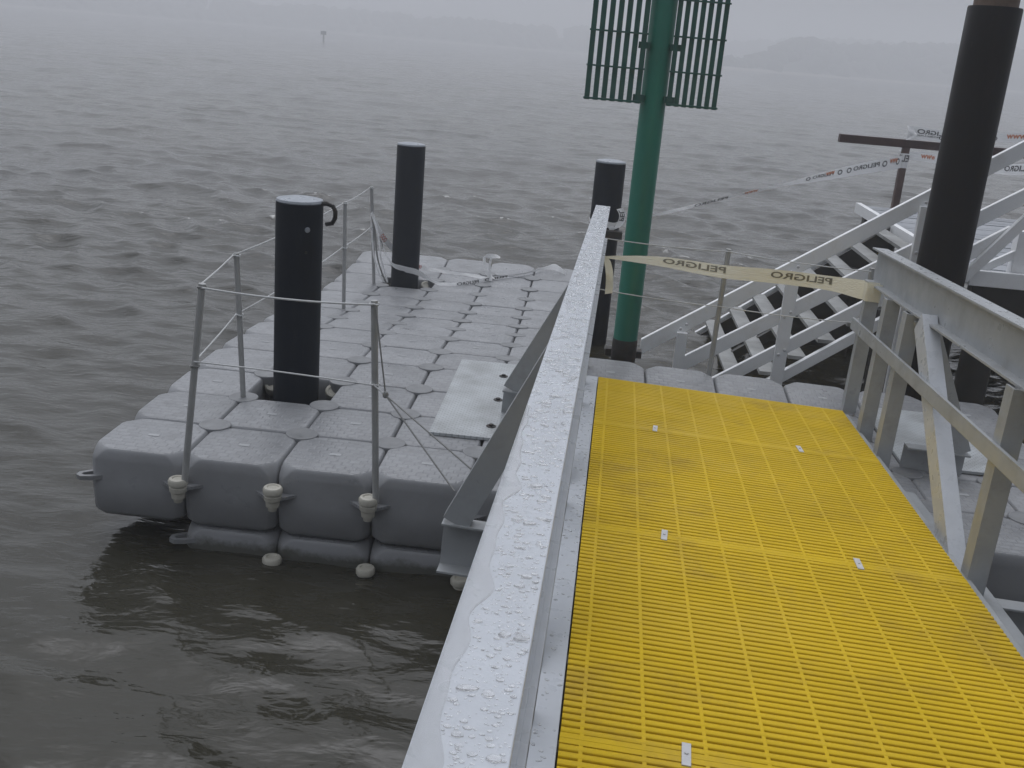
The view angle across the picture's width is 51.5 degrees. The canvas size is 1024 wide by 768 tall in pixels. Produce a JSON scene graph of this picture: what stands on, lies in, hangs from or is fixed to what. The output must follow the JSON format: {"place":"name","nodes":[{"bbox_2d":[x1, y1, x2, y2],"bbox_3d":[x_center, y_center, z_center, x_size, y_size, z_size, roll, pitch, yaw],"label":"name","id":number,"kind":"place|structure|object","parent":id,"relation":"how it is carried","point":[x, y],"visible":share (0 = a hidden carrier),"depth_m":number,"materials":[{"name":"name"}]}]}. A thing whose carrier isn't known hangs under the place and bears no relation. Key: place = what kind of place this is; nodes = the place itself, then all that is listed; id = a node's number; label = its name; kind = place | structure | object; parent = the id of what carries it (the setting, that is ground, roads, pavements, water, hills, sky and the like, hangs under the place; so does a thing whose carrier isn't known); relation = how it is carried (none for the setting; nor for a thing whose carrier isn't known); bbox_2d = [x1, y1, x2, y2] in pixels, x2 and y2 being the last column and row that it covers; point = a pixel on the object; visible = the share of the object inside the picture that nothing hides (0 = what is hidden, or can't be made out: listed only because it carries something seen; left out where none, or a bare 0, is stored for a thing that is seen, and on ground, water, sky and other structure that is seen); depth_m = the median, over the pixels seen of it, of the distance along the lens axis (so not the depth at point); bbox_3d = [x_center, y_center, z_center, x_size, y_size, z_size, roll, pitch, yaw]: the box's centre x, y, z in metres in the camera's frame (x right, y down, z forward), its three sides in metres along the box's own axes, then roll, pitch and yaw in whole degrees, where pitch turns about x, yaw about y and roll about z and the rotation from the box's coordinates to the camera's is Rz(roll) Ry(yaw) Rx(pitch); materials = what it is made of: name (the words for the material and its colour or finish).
{"place":"outdoors","nodes":[
{"label":"outdoors","id":0,"kind":"place"},
{"bbox_2d":[0,0,741,64],"bbox_3d":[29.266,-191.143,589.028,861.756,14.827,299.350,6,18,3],"label":"shore","id":1,"kind":"structure","parent":0,"point":[485,39],"depth_m":563.01,"materials":[{"name":"grey"}]},
{"bbox_2d":[0,0,910,62],"bbox_3d":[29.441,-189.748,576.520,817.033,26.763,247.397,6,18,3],"label":"forest","id":2,"kind":"object","parent":1,"relation":"on","point":[467,29],"visible":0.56,"depth_m":579.92,"materials":[{"name":"grey plant"}]},
{"bbox_2d":[0,6,1023,767],"bbox_3d":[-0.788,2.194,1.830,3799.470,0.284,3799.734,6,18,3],"label":"water","id":3,"kind":"structure","parent":0,"point":[150,170],"depth_m":14.32,"materials":[{"name":"grey liquid"}]},
{"bbox_2d":[273,195,337,404],"bbox_3d":[-1.378,0.474,6.809,0.337,3.334,0.281,21,24,41],"label":"mooring pile","id":4,"kind":"object","parent":3,"relation":"in","point":[298,242],"visible":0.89,"depth_m":6.39,"materials":[{"name":"black plastic"}]},
{"bbox_2d":[391,142,425,288],"bbox_3d":[-1.137,-0.862,11.120,0.286,3.279,0.286,6,18,3],"label":"mooring pile","id":5,"kind":"object","parent":3,"relation":"in","point":[409,181],"visible":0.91,"depth_m":10.72,"materials":[{"name":"black plastic"}]},
{"bbox_2d":[76,251,1023,601],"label":"floating dock","id":6,"kind":"object","parent":3,"relation":"on","point":[272,481],"visible":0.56,"depth_m":5.98,"materials":[{"name":"grey plastic"}]},
{"bbox_2d":[181,186,471,502],"bbox_3d":[-1.437,-0.621,7.636,1.368,1.250,6.272,1,18,-12],"label":"rope railing","id":7,"kind":"object","parent":6,"relation":"on","point":[194,365],"visible":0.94,"depth_m":5.31,"materials":[{"name":"grey metal"}]},
{"bbox_2d":[370,212,565,285],"bbox_3d":[-0.499,-1.506,11.377,2.338,0.768,0.600,-8,22,-34],"label":"barrier tape","id":8,"kind":"object","parent":6,"relation":"on","point":[387,242],"visible":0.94,"depth_m":11.07,"materials":[{"name":"white plastic"}]},
{"bbox_2d":[429,359,515,440],"bbox_3d":[-0.034,0.088,6.797,0.770,0.033,1.510,6,18,3],"label":"tread plate","id":9,"kind":"object","parent":6,"relation":"on","point":[471,406],"visible":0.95,"depth_m":6.65,"materials":[{"name":"metal"}]},
{"bbox_2d":[402,205,1023,767],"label":"gangway","id":10,"kind":"object","parent":6,"relation":"on","point":[758,583],"visible":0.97,"depth_m":4.19,"materials":[{"name":"metal"}]},
{"bbox_2d":[403,205,1021,767],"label":"rain drops","id":11,"kind":"object","parent":10,"relation":"on","point":[425,751],"visible":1,"depth_m":1.43,"materials":[{"name":"clear liquid"}]},
{"bbox_2d":[604,256,882,302],"bbox_3d":[1.566,-0.678,7.363,1.880,0.307,0.227,9,18,12],"label":"barrier tape","id":12,"kind":"object","parent":10,"relation":"attached to","point":[856,288],"visible":0.98,"depth_m":7.40,"materials":[{"name":"beige plastic"}]},
{"bbox_2d":[600,238,874,375],"bbox_3d":[1.531,-0.442,7.660,1.978,1.090,0.047,6,18,3],"label":"rope railing","id":13,"kind":"object","parent":6,"relation":"on","point":[719,306],"visible":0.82,"depth_m":7.59,"materials":[{"name":"grey metal"}]},
{"bbox_2d":[860,406,987,474],"bbox_3d":[2.696,0.349,6.863,0.620,0.033,1.100,6,18,3],"label":"tread plate","id":14,"kind":"object","parent":6,"relation":"on","point":[911,429],"visible":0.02,"depth_m":6.82,"materials":[{"name":"metal"}]},
{"bbox_2d":[589,159,625,344],"bbox_3d":[0.801,-0.484,10.338,0.311,3.349,0.381,6,18,3],"label":"mooring pile","id":15,"kind":"object","parent":3,"relation":"in","point":[609,178],"visible":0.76,"depth_m":9.89,"materials":[{"name":"black plastic"}]},
{"bbox_2d":[583,0,731,363],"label":"channel mark","id":16,"kind":"object","parent":3,"relation":"in","point":[652,98],"visible":0.88,"depth_m":7.46,"materials":[{"name":"green paint"}]},
{"bbox_2d":[838,133,1007,207],"bbox_3d":[5.871,-0.833,13.005,4.358,4.001,0.100,6,18,3],"label":"steel frame","id":17,"kind":"object","parent":3,"relation":"in","point":[905,145],"visible":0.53,"depth_m":12.46,"materials":[{"name":"brown metal"}]},
{"bbox_2d":[589,153,908,229],"bbox_3d":[2.771,-2.071,11.203,4.809,0.740,0.386,-8,22,-35],"label":"barrier tape","id":18,"kind":"object","parent":17,"relation":"attached to","point":[900,161],"visible":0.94,"depth_m":11.87,"materials":[{"name":"white plastic"}]},
{"bbox_2d":[906,125,1023,142],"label":"barrier tape","id":19,"kind":"object","parent":17,"relation":"attached to","point":[918,133],"visible":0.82,"depth_m":12.35,"materials":[{"name":"white plastic"}]},
{"bbox_2d":[909,152,1023,174],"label":"barrier tape","id":20,"kind":"object","parent":17,"relation":"attached to","point":[1014,169],"visible":0.54,"depth_m":12.40,"materials":[{"name":"white plastic"}]},
{"bbox_2d":[854,202,1023,405],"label":"landing stage","id":21,"kind":"object","parent":3,"relation":"in","point":[995,273],"visible":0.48,"depth_m":8.51,"materials":[{"name":"white paint"}]},
{"bbox_2d":[640,140,1023,392],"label":"landing steps","id":22,"kind":"structure","parent":21,"relation":"attached to","point":[849,249],"depth_m":8.66,"materials":[{"name":"white paint"}]},
{"bbox_2d":[905,0,1022,400],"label":"tall pile","id":23,"kind":"object","parent":3,"relation":"in","point":[989,37],"visible":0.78,"depth_m":7.54,"materials":[{"name":"black metal"}]},
{"bbox_2d":[205,0,1023,49],"label":"sky","id":24,"kind":"structure","parent":0,"point":[918,21],"materials":[{"name":"grey"}]},
{"bbox_2d":[723,55,1023,92],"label":"headland","id":25,"kind":"structure","parent":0,"point":[935,77],"depth_m":431.35,"materials":[{"name":"grey"}]},
{"bbox_2d":[714,36,1023,88],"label":"forest","id":26,"kind":"object","parent":25,"relation":"on","point":[917,60],"visible":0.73,"depth_m":433.85,"materials":[{"name":"grey plant"}]}
]}

